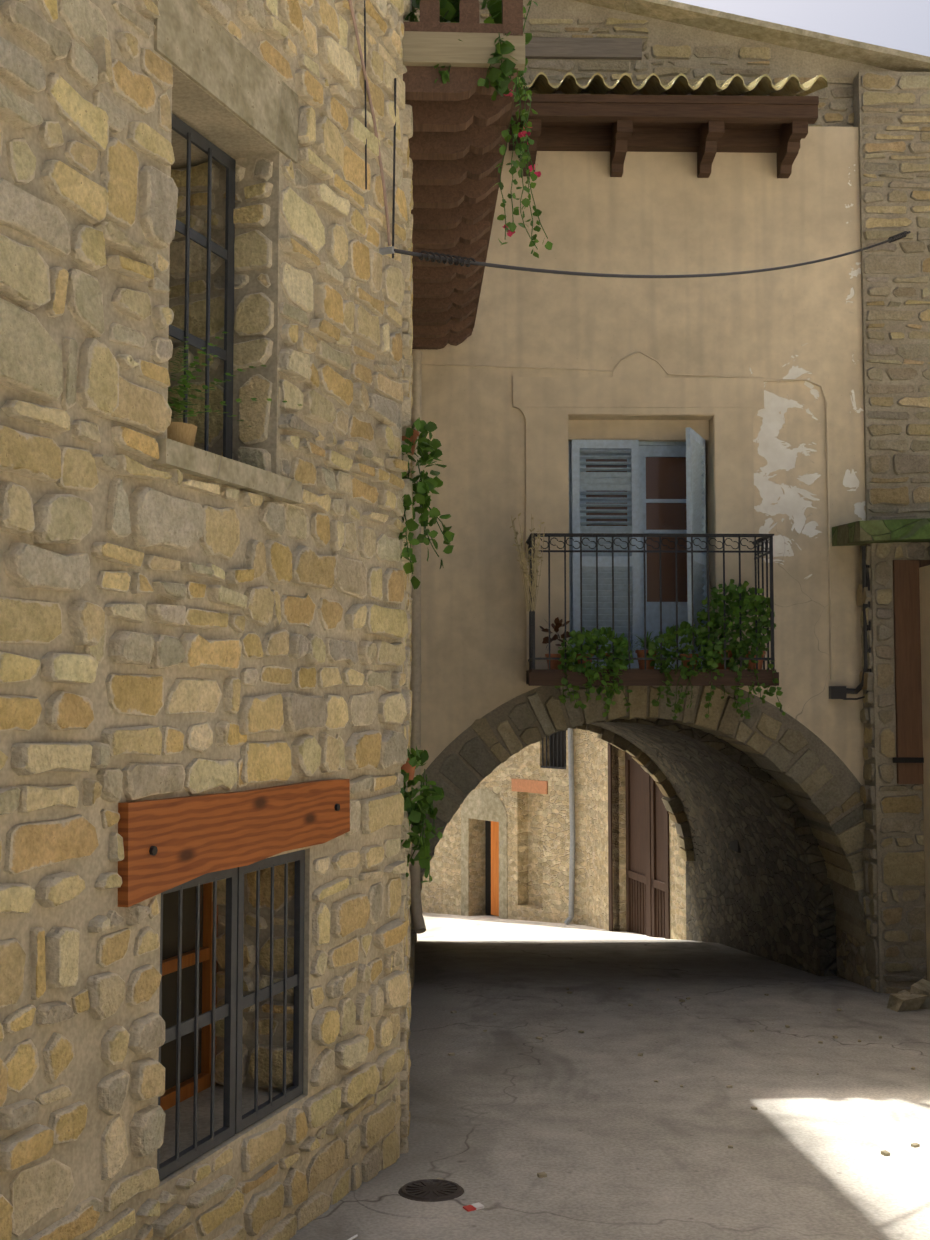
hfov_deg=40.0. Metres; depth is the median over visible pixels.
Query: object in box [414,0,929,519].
wall and pilaster
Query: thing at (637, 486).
balcony door and shutters
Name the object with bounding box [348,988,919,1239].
debris
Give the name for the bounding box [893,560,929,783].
brown shutter
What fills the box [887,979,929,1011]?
loose rocks
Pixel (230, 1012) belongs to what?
window grilles
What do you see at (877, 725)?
annex wall
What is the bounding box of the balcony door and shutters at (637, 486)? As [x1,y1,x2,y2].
[569,427,706,668]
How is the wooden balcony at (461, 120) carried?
attached to the mortar at (214, 122)
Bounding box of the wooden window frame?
[160,882,217,1110]
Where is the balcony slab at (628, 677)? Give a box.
[526,669,778,685]
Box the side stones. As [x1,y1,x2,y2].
[414,1,929,993]
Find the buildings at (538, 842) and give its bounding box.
[421,728,685,939]
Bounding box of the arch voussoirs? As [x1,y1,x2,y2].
[410,668,867,988]
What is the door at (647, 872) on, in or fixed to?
on the ground
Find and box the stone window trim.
[153,0,301,503]
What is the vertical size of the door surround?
2.172 m
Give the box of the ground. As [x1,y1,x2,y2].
[289,912,929,1239]
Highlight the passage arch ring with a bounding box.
[571,724,693,860]
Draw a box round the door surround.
[460,789,507,918]
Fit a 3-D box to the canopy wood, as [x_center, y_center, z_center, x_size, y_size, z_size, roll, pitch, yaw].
[1.514,-3.757,9.941,2.320,0.390,0.600,0,-3,-1]
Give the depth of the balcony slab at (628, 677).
9.43 m
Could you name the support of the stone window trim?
attached to the mortar at (214, 122)
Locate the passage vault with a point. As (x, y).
(758, 882)
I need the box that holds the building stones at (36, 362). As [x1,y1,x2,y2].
[0,0,412,1239]
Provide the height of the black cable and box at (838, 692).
1.188 m
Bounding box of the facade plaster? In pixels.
[412,126,865,784]
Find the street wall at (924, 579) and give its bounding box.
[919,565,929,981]
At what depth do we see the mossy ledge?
9.39 m
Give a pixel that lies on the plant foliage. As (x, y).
(496, 78)
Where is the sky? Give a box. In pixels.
[671,0,929,56]
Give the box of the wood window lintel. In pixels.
[118,779,349,906]
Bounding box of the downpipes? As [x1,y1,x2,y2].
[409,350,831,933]
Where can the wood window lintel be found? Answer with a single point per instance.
(169, 843)
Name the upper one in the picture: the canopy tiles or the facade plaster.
the canopy tiles
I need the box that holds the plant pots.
[167,422,765,779]
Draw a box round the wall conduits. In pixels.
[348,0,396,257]
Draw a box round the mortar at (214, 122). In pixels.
[0,0,402,1239]
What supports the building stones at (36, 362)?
on the mortar at (214, 122)
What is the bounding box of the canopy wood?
[509,94,818,177]
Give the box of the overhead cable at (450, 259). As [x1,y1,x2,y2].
[394,231,910,277]
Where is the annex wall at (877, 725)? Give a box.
[860,542,929,992]
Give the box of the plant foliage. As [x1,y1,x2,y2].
[168,0,785,882]
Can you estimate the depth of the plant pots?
5.74 m
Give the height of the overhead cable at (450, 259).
1.797 m
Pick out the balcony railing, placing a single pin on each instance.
(765, 538)
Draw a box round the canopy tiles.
[518,72,827,95]
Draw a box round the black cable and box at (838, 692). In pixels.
[829,546,870,699]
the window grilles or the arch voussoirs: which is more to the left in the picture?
the window grilles
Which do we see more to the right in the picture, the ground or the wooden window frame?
the ground
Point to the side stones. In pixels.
(902, 867)
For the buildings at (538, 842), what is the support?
on the ground
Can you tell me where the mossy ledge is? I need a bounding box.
[832,518,929,545]
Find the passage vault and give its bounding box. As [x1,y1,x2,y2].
[413,718,863,975]
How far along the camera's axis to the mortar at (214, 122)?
4.01 m
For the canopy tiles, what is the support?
attached to the wall and pilaster at (798, 52)
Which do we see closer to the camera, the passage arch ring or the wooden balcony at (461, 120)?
the wooden balcony at (461, 120)
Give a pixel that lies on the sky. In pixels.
(903, 25)
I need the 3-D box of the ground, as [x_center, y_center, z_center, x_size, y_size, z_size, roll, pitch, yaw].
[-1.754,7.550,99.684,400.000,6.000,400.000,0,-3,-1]
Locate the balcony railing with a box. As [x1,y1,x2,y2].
[526,533,774,669]
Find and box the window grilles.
[157,113,304,1179]
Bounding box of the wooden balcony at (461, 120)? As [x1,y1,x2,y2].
[403,0,524,349]

